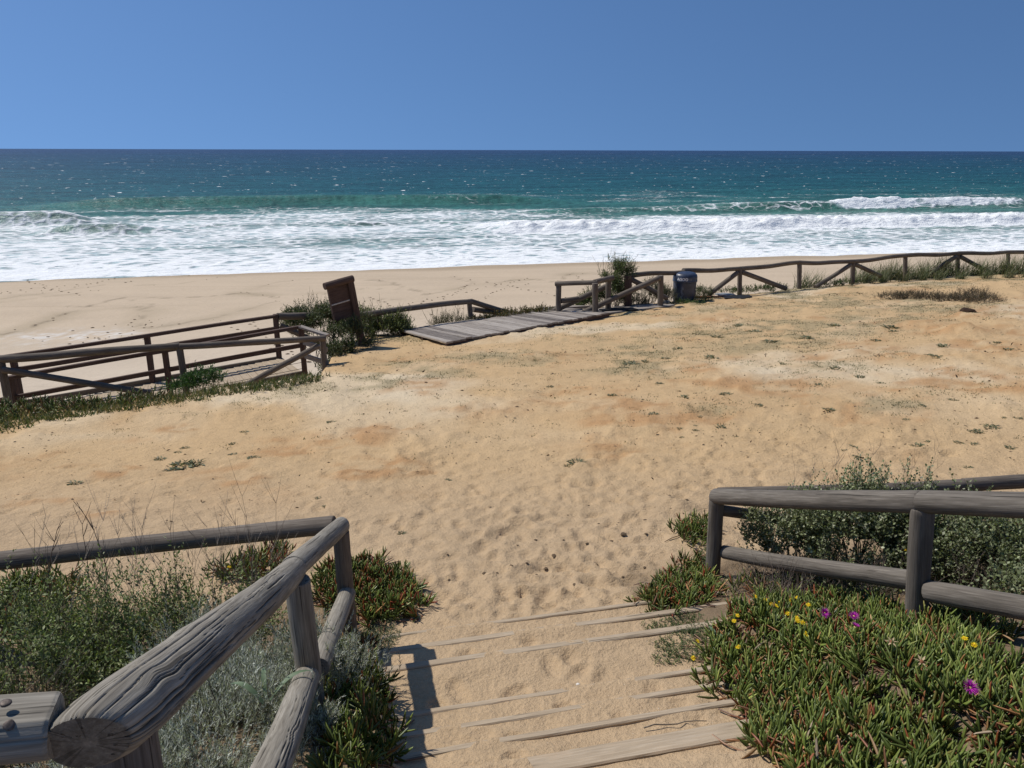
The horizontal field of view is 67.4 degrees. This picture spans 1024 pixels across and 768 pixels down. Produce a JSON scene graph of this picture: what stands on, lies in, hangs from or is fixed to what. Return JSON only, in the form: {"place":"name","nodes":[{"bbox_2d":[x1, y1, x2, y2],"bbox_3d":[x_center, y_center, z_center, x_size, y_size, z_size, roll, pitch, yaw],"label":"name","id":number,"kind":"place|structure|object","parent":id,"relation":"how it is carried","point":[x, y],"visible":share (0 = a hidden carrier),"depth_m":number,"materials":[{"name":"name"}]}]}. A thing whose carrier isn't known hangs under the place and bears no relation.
{"place":"outdoors","nodes":[
{"label":"outdoors","id":0,"kind":"place"},
{"bbox_2d":[0,273,1023,767],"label":"ground","id":1,"kind":"structure","parent":0,"point":[504,505],"depth_m":8.97,"materials":[{"name":"beige sand"}]},
{"bbox_2d":[0,561,86,638],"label":"shrub","id":2,"kind":"object","parent":1,"relation":"on","point":[70,578],"visible":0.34,"depth_m":5.71,"materials":[{"name":"green plant"}]},
{"bbox_2d":[67,480,82,486],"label":"weed tuft","id":3,"kind":"object","parent":1,"relation":"on","point":[70,482],"visible":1,"depth_m":8.66,"materials":[{"name":"green plant"}]},
{"bbox_2d":[0,633,232,767],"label":"shrub","id":4,"kind":"object","parent":1,"relation":"on","point":[56,671],"visible":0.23,"depth_m":3.44,"materials":[{"name":"green plant"}]},
{"bbox_2d":[0,335,327,403],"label":"log fence","id":5,"kind":"object","parent":1,"relation":"on","point":[178,347],"visible":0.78,"depth_m":14.79,"materials":[{"name":"brown wood"}]},
{"bbox_2d":[27,356,301,402],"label":"ramp deck","id":6,"kind":"structure","parent":1,"relation":"on","point":[240,368],"depth_m":17.56,"materials":[{"name":"grey wood"}]},
{"bbox_2d":[6,314,281,401],"bbox_3d":[-9.025,-0.289,17.136,7.638,1.862,0.152,-9,19,-27],"label":"ramp railing","id":7,"kind":"object","parent":6,"relation":"attached to","point":[149,359],"visible":0.58,"depth_m":17.32,"materials":[{"name":"brown wood"}]},
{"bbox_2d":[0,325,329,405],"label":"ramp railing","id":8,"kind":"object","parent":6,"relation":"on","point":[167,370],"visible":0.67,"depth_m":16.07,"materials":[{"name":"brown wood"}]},
{"bbox_2d":[0,369,329,433],"bbox_3d":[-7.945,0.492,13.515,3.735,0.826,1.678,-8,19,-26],"label":"ice plant","id":9,"kind":"object","parent":1,"relation":"on","point":[7,404],"visible":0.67,"depth_m":13.35,"materials":[{"name":"green plant"}]},
{"bbox_2d":[0,460,331,702],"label":"shrub","id":10,"kind":"object","parent":1,"relation":"on","point":[105,653],"visible":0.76,"depth_m":4.24,"materials":[{"name":"green plant"}]},
{"bbox_2d":[0,516,357,767],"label":"stair fence","id":11,"kind":"object","parent":1,"relation":"on","point":[121,717],"visible":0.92,"depth_m":1.94,"materials":[{"name":"grey wood"}]},
{"bbox_2d":[168,459,194,470],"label":"weed tuft","id":12,"kind":"object","parent":1,"relation":"on","point":[180,464],"visible":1,"depth_m":9.24,"materials":[{"name":"green plant"}]},
{"bbox_2d":[159,360,228,392],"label":"shrub","id":13,"kind":"object","parent":1,"relation":"on","point":[188,382],"visible":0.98,"depth_m":14.85,"materials":[{"name":"green plant"}]},
{"bbox_2d":[184,458,205,467],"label":"weed tuft","id":14,"kind":"object","parent":1,"relation":"on","point":[191,462],"visible":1,"depth_m":9.34,"materials":[{"name":"green plant"}]},
{"bbox_2d":[139,594,268,692],"bbox_3d":[-1.549,1.397,3.993,0.668,0.595,0.547,13,21,37],"label":"shrub","id":15,"kind":"object","parent":1,"relation":"on","point":[253,636],"visible":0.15,"depth_m":4.00,"materials":[{"name":"green plant"}]},
{"bbox_2d":[14,602,401,767],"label":"shrub","id":16,"kind":"object","parent":1,"relation":"on","point":[232,669],"visible":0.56,"depth_m":3.35,"materials":[{"name":"green plant"}]},
{"bbox_2d":[231,667,311,703],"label":"broad leaf plant","id":17,"kind":"object","parent":16,"relation":"on","point":[250,689],"visible":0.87,"depth_m":3.29,"materials":[{"name":"green plant"}]},
{"bbox_2d":[203,539,296,586],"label":"ice plant","id":18,"kind":"object","parent":1,"relation":"on","point":[265,558],"visible":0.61,"depth_m":6.13,"materials":[{"name":"green plant"}]},
{"bbox_2d":[247,455,261,458],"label":"weed tuft","id":19,"kind":"object","parent":1,"relation":"on","point":[250,457],"visible":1,"depth_m":9.54,"materials":[{"name":"green plant"}]},
{"bbox_2d":[279,287,381,374],"bbox_3d":[-4.668,-1.202,19.060,2.842,1.968,3.492,0,17,0],"label":"shrub","id":20,"kind":"object","parent":1,"relation":"on","point":[350,327],"visible":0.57,"depth_m":18.96,"materials":[{"name":"green plant"}]},
{"bbox_2d":[323,275,364,345],"bbox_3d":[-4.137,-1.536,19.170,1.087,2.316,0.218,-13,21,-37],"label":"signboard","id":21,"kind":"object","parent":1,"relation":"on","point":[342,297],"visible":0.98,"depth_m":18.94,"materials":[{"name":"brown wood"}]},
{"bbox_2d":[303,625,422,767],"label":"ice plant","id":22,"kind":"object","parent":1,"relation":"on","point":[365,721],"visible":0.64,"depth_m":3.22,"materials":[{"name":"green plant"}]},
{"bbox_2d":[340,628,387,657],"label":"ice plant","id":23,"kind":"object","parent":1,"relation":"on","point":[365,637],"visible":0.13,"depth_m":4.85,"materials":[{"name":"green plant"}]},
{"bbox_2d":[310,546,438,630],"bbox_3d":[-1.154,1.506,5.784,0.998,0.294,1.268,-12,21,-34],"label":"ice plant","id":24,"kind":"object","parent":1,"relation":"on","point":[367,582],"visible":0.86,"depth_m":5.73,"materials":[{"name":"green plant"}]},
{"bbox_2d":[361,618,406,759],"bbox_3d":[-0.768,1.584,4.313,0.319,0.812,2.192,-3,17,-9],"label":"ground cover","id":25,"kind":"object","parent":1,"relation":"on","point":[386,639],"visible":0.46,"depth_m":5.16,"materials":[{"name":"green plant"}]},
{"bbox_2d":[358,302,415,336],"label":"shrub","id":26,"kind":"object","parent":1,"relation":"on","point":[392,323],"visible":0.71,"depth_m":21.10,"materials":[{"name":"green plant"}]},
{"bbox_2d":[276,299,502,349],"bbox_3d":[-2.810,-1.577,21.775,0.796,2.104,8.332,15,23,40],"label":"log fence","id":27,"kind":"object","parent":1,"relation":"on","point":[486,307],"visible":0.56,"depth_m":21.74,"materials":[{"name":"brown wood"}]},
{"bbox_2d":[422,305,474,324],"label":"shrub","id":28,"kind":"object","parent":1,"relation":"on","point":[442,319],"visible":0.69,"depth_m":22.77,"materials":[{"name":"green plant"}]},
{"bbox_2d":[399,307,609,345],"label":"boardwalk","id":29,"kind":"structure","parent":1,"relation":"on","point":[455,333],"depth_m":21.48,"materials":[{"name":"grey wood"}]},
{"bbox_2d":[549,305,591,308],"bbox_3d":[1.927,-2.490,24.979,1.577,0.114,0.152,-2,17,-8],"label":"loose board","id":30,"kind":"object","parent":29,"relation":"on","point":[580,306],"visible":0.34,"depth_m":24.96,"materials":[{"name":"grey wood"}]},
{"bbox_2d":[468,304,553,319],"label":"ice plant","id":31,"kind":"object","parent":1,"relation":"on","point":[507,312],"visible":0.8,"depth_m":23.68,"materials":[{"name":"green plant"}]},
{"bbox_2d":[0,286,1023,528],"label":"ground litter","id":32,"kind":"object","parent":1,"relation":"on","point":[589,394],"visible":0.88,"depth_m":12.31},
{"bbox_2d":[51,278,1023,459],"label":"ground weeds","id":33,"kind":"object","parent":1,"relation":"on","point":[695,333],"visible":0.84,"depth_m":16.78,"materials":[{"name":"green plant"}]},
{"bbox_2d":[566,458,586,464],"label":"weed tuft","id":34,"kind":"object","parent":1,"relation":"on","point":[576,459],"visible":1,"depth_m":8.89,"materials":[{"name":"green plant"}]},
{"bbox_2d":[377,591,777,767],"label":"sandy stairs","id":35,"kind":"structure","parent":1,"relation":"on","point":[633,749],"depth_m":3.55,"materials":[{"name":"beige wood"}]},
{"bbox_2d":[574,250,640,307],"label":"shrub","id":36,"kind":"object","parent":1,"relation":"on","point":[622,268],"visible":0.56,"depth_m":25.26,"materials":[{"name":"green plant"}]},
{"bbox_2d":[549,275,667,311],"bbox_3d":[3.390,-2.741,24.497,4.350,1.576,1.410,-8,19,-26],"label":"beach stair railing","id":37,"kind":"object","parent":1,"relation":"on","point":[563,303],"visible":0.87,"depth_m":24.14,"materials":[{"name":"brown wood"}]},
{"bbox_2d":[622,360,638,365],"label":"weed tuft","id":38,"kind":"object","parent":1,"relation":"on","point":[631,362],"visible":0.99,"depth_m":15.25,"materials":[{"name":"green plant"}]},
{"bbox_2d":[598,303,674,313],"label":"boardwalk","id":39,"kind":"structure","parent":1,"relation":"on","point":[641,306],"depth_m":24.90,"materials":[{"name":"grey wood"}]},
{"bbox_2d":[599,307,637,311],"bbox_3d":[3.353,-2.352,24.200,1.174,0.054,0.449,-4,17,-13],"label":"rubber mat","id":40,"kind":"object","parent":39,"relation":"on","point":[621,309],"visible":1,"depth_m":24.13,"materials":[{"name":"black rubber"}]},
{"bbox_2d":[618,273,678,304],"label":"shrub","id":41,"kind":"object","parent":1,"relation":"on","point":[637,299],"visible":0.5,"depth_m":26.01,"materials":[{"name":"green plant"}]},
{"bbox_2d":[644,720,706,728],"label":"twig","id":42,"kind":"object","parent":1,"relation":"on","point":[673,723],"visible":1,"depth_m":3.39,"materials":[{"name":"brown wood"}]},
{"bbox_2d":[623,508,729,615],"bbox_3d":[1.400,1.365,6.155,0.728,0.519,2.276,6,18,18],"label":"ice plant","id":43,"kind":"object","parent":1,"relation":"on","point":[687,585],"visible":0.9,"depth_m":5.69,"materials":[{"name":"green plant"}]},
{"bbox_2d":[673,271,697,301],"bbox_3d":[5.968,-3.341,26.568,0.841,1.104,0.841,0,17,0],"label":"litter bin","id":44,"kind":"object","parent":1,"relation":"on","point":[685,282],"visible":0.89,"depth_m":26.24,"materials":[{"name":"plastic"}]},
{"bbox_2d":[641,547,735,688],"bbox_3d":[1.178,1.449,5.286,0.540,0.761,2.887,4,17,12],"label":"ground cover","id":45,"kind":"object","parent":1,"relation":"on","point":[693,617],"visible":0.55,"depth_m":4.65,"materials":[{"name":"green plant"}]},
{"bbox_2d":[669,295,712,303],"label":"weeds","id":46,"kind":"object","parent":1,"relation":"on","point":[695,299],"visible":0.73,"depth_m":26.14,"materials":[{"name":"green plant"}]},
{"bbox_2d":[695,283,715,296],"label":"shrub","id":47,"kind":"object","parent":1,"relation":"on","point":[699,291],"visible":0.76,"depth_m":27.32,"materials":[{"name":"green plant"}]},
{"bbox_2d":[704,354,717,358],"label":"weed tuft","id":48,"kind":"object","parent":1,"relation":"on","point":[711,356],"visible":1,"depth_m":15.40,"materials":[{"name":"green plant"}]},
{"bbox_2d":[699,296,722,297],"bbox_3d":[6.987,-3.120,27.547,1.238,0.074,0.233,-1,17,-5],"label":"loose board","id":49,"kind":"object","parent":1,"relation":"on","point":[711,296],"visible":0.43,"depth_m":27.47,"materials":[{"name":"wood"}]},
{"bbox_2d":[708,626,730,638],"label":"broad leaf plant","id":50,"kind":"object","parent":1,"relation":"on","point":[715,631],"visible":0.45,"depth_m":4.62,"materials":[{"name":"green plant"}]},
{"bbox_2d":[715,293,734,295],"bbox_3d":[7.684,-3.222,27.680,0.656,0.074,0.458,-2,17,-6],"label":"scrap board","id":51,"kind":"object","parent":1,"relation":"on","point":[724,294],"visible":0.86,"depth_m":27.59,"materials":[{"name":"grey wood"}]},
{"bbox_2d":[722,295,751,298],"bbox_3d":[7.854,-3.048,26.815,0.995,0.112,0.572,0,17,0],"label":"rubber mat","id":52,"kind":"object","parent":1,"relation":"on","point":[738,297],"visible":0.98,"depth_m":26.74,"materials":[{"name":"grey rubber"}]},
{"bbox_2d":[761,339,779,342],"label":"weed tuft","id":53,"kind":"object","parent":1,"relation":"on","point":[766,340],"visible":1,"depth_m":17.07,"materials":[{"name":"green plant"}]},
{"bbox_2d":[715,277,862,293],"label":"creeping plant","id":54,"kind":"object","parent":1,"relation":"on","point":[766,287],"visible":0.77,"depth_m":28.56,"materials":[{"name":"green plant"}]},
{"bbox_2d":[720,567,895,603],"bbox_3d":[2.072,1.389,5.197,1.234,0.647,1.042,14,22,38],"label":"ice plant","id":55,"kind":"object","parent":1,"relation":"on","point":[759,576],"visible":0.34,"depth_m":5.47,"materials":[{"name":"green plant"}]},
{"bbox_2d":[715,544,902,603],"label":"dead twigs","id":56,"kind":"object","parent":1,"relation":"on","point":[784,578],"visible":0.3,"depth_m":5.40,"materials":[{"name":"brown plant"}]},
{"bbox_2d":[792,267,825,288],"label":"grass clump","id":57,"kind":"object","parent":1,"relation":"on","point":[806,285],"visible":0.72,"depth_m":29.64,"materials":[{"name":"green plant"}]},
{"bbox_2d":[805,269,827,287],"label":"grass clump","id":58,"kind":"object","parent":1,"relation":"on","point":[817,279],"visible":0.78,"depth_m":29.70,"materials":[{"name":"green plant"}]},
{"bbox_2d":[629,250,1023,295],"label":"log fence","id":59,"kind":"object","parent":1,"relation":"on","point":[740,271],"visible":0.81,"depth_m":29.34,"materials":[{"name":"brown wood"}]},
{"bbox_2d":[676,580,1023,767],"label":"ice plant","id":60,"kind":"object","parent":1,"relation":"on","point":[939,669],"visible":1,"depth_m":3.34,"materials":[{"name":"green plant"}]},
{"bbox_2d":[841,268,866,283],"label":"grass clump","id":61,"kind":"object","parent":1,"relation":"on","point":[846,278],"visible":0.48,"depth_m":30.67,"materials":[{"name":"green plant"}]},
{"bbox_2d":[705,474,1023,620],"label":"stair fence","id":62,"kind":"object","parent":1,"relation":"on","point":[921,507],"visible":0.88,"depth_m":4.39,"materials":[{"name":"grey wood"}]},
{"bbox_2d":[855,268,882,283],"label":"grass clump","id":63,"kind":"object","parent":1,"relation":"on","point":[868,280],"visible":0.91,"depth_m":30.03,"materials":[{"name":"green plant"}]},
{"bbox_2d":[855,262,886,282],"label":"grass clump","id":64,"kind":"object","parent":1,"relation":"on","point":[866,274],"visible":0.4,"depth_m":30.96,"materials":[{"name":"green plant"}]},
{"bbox_2d":[734,435,1011,596],"bbox_3d":[2.593,0.956,5.339,1.932,1.297,1.498,0,17,0],"label":"shrub","id":65,"kind":"object","parent":1,"relation":"on","point":[814,529],"visible":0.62,"depth_m":5.40,"materials":[{"name":"green plant"}]},
{"bbox_2d":[861,264,892,280],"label":"grass clump","id":66,"kind":"object","parent":1,"relation":"on","point":[871,274],"visible":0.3,"depth_m":31.36,"materials":[{"name":"green plant"}]},
{"bbox_2d":[877,268,893,282],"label":"grass clump","id":67,"kind":"object","parent":1,"relation":"on","point":[884,278],"visible":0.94,"depth_m":30.50,"materials":[{"name":"green plant"}]},
{"bbox_2d":[873,263,900,280],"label":"grass clump","id":68,"kind":"object","parent":1,"relation":"on","point":[885,270],"visible":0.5,"depth_m":31.30,"materials":[{"name":"green plant"}]},
{"bbox_2d":[880,324,899,328],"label":"weed tuft","id":69,"kind":"object","parent":1,"relation":"on","point":[886,326],"visible":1,"depth_m":18.21,"materials":[{"name":"green plant"}]},
{"bbox_2d":[880,258,910,279],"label":"grass clump","id":70,"kind":"object","parent":1,"relation":"on","point":[896,273],"visible":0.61,"depth_m":31.44,"materials":[{"name":"green plant"}]},
{"bbox_2d":[884,258,918,278],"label":"grass clump","id":71,"kind":"object","parent":1,"relation":"on","point":[902,268],"visible":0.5,"depth_m":31.55,"materials":[{"name":"green plant"}]},
{"bbox_2d":[896,267,917,281],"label":"grass clump","id":72,"kind":"object","parent":1,"relation":"on","point":[904,278],"visible":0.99,"depth_m":30.38,"materials":[{"name":"green plant"}]},
{"bbox_2d":[895,262,929,279],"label":"grass clump","id":73,"kind":"object","parent":1,"relation":"on","point":[911,268],"visible":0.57,"depth_m":31.36,"materials":[{"name":"green plant"}]},
{"bbox_2d":[908,442,924,447],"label":"weed tuft","id":74,"kind":"object","parent":1,"relation":"on","point":[920,445],"visible":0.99,"depth_m":9.20,"materials":[{"name":"green plant"}]},
{"bbox_2d":[908,259,940,278],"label":"grass clump","id":75,"kind":"object","parent":1,"relation":"on","point":[922,269],"visible":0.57,"depth_m":31.40,"materials":[{"name":"green plant"}]},
{"bbox_2d":[914,267,937,280],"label":"grass clump","id":76,"kind":"object","parent":1,"relation":"on","point":[922,277],"visible":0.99,"depth_m":30.55,"materials":[{"name":"green plant"}]},
{"bbox_2d":[917,257,941,277],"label":"grass clump","id":77,"kind":"object","parent":1,"relation":"on","point":[921,266],"visible":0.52,"depth_m":31.57,"materials":[{"name":"green plant"}]},
{"bbox_2d":[870,284,1007,303],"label":"shrub","id":78,"kind":"object","parent":1,"relation":"on","point":[975,294],"visible":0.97,"depth_m":23.61,"materials":[{"name":"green plant"}]},
{"bbox_2d":[931,265,954,279],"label":"grass clump","id":79,"kind":"object","parent":1,"relation":"on","point":[939,275],"visible":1,"depth_m":30.46,"materials":[{"name":"green plant"}]},
{"bbox_2d":[925,257,963,277],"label":"grass clump","id":80,"kind":"object","parent":1,"relation":"on","point":[942,266],"visible":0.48,"depth_m":31.53,"materials":[{"name":"green plant"}]},
{"bbox_2d":[926,249,963,276],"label":"grass clump","id":81,"kind":"object","parent":1,"relation":"on","point":[947,266],"visible":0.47,"depth_m":31.74,"materials":[{"name":"green plant"}]},
{"bbox_2d":[874,517,1023,647],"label":"ice plant","id":82,"kind":"object","parent":1,"relation":"on","point":[986,621],"visible":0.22,"depth_m":4.00,"materials":[{"name":"green plant"}]},
{"bbox_2d":[948,260,972,275],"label":"grass clump","id":83,"kind":"object","parent":1,"relation":"on","point":[956,268],"visible":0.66,"depth_m":31.83,"materials":[{"name":"green plant"}]},
{"bbox_2d":[954,267,975,279],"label":"grass clump","id":84,"kind":"object","parent":1,"relation":"on","point":[963,276],"visible":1,"depth_m":30.31,"materials":[{"name":"green plant"}]},
{"bbox_2d":[955,257,978,275],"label":"grass clump","id":85,"kind":"object","parent":1,"relation":"on","point":[968,272],"visible":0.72,"depth_m":31.66,"materials":[{"name":"green plant"}]},
{"bbox_2d":[959,307,977,312],"bbox_3d":[12.070,-1.927,20.331,0.413,0.174,0.422,5,18,16],"label":"soil clod","id":86,"kind":"object","parent":1,"relation":"on","point":[964,309],"visible":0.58,"depth_m":20.21,"materials":[{"name":"brown soil"}]},
{"bbox_2d":[934,515,1023,623],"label":"shrub","id":87,"kind":"object","parent":1,"relation":"on","point":[1008,553],"visible":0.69,"depth_m":4.88,"materials":[{"name":"green plant"}]},
{"bbox_2d":[966,255,1002,275],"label":"grass clump","id":88,"kind":"object","parent":1,"relation":"on","point":[974,268],"visible":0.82,"depth_m":31.66,"materials":[{"name":"green plant"}]},
{"bbox_2d":[974,255,996,275],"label":"grass clump","id":89,"kind":"object","parent":1,"relation":"on","point":[979,272],"visible":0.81,"depth_m":31.50,"materials":[{"name":"green plant"}]},
{"bbox_2d":[978,268,996,278],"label":"grass clump","id":90,"kind":"object","parent":1,"relation":"on","point":[987,275],"visible":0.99,"depth_m":30.07,"materials":[{"name":"green plant"}]},
{"bbox_2d":[983,424,1000,428],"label":"weed tuft","id":91,"kind":"object","parent":1,"relation":"on","point":[992,425],"visible":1,"depth_m":9.90,"materials":[{"name":"green plant"}]},
{"bbox_2d":[987,253,1011,274],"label":"grass clump","id":92,"kind":"object","parent":1,"relation":"on","point":[998,268],"visible":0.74,"depth_m":31.50,"materials":[{"name":"green plant"}]},
{"bbox_2d":[995,249,1022,274],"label":"grass clump","id":93,"kind":"object","parent":1,"relation":"on","point":[1001,271],"visible":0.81,"depth_m":31.35,"materials":[{"name":"green plant"}]},
{"bbox_2d":[998,251,1023,274],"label":"grass clump","id":94,"kind":"object","parent":1,"relation":"on","point":[1015,264],"visible":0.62,"depth_m":31.39,"materials":[{"name":"green plant"}]},
{"bbox_2d":[1002,266,1020,277],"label":"grass clump","id":95,"kind":"object","parent":1,"relation":"on","point":[1008,274],"visible":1,"depth_m":29.85,"materials":[{"name":"green plant"}]},
{"bbox_2d":[1010,252,1023,273],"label":"grass clump","id":96,"kind":"object","parent":1,"relation":"on","point":[1016,268],"visible":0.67,"depth_m":31.31,"materials":[{"name":"green plant"}]},
{"bbox_2d":[0,149,1023,281],"bbox_3d":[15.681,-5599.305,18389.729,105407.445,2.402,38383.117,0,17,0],"label":"sea","id":97,"kind":"structure","parent":0,"point":[91,213],"depth_m":136.23,"materials":[{"name":"liquid"}]},
{"bbox_2d":[0,252,1023,403],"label":"beach","id":98,"kind":"structure","parent":0,"point":[160,303],"depth_m":51.84,"materials":[{"name":"beige sand"}]},
{"bbox_2d":[0,273,585,361],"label":"beach debris","id":99,"kind":"object","parent":98,"relation":"on","point":[259,328],"visible":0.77,"depth_m":49.88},
{"bbox_2d":[0,0,1023,150],"label":"sky","id":100,"kind":"structure","parent":0,"point":[669,75],"materials":[{"name":"blue"}]}
]}

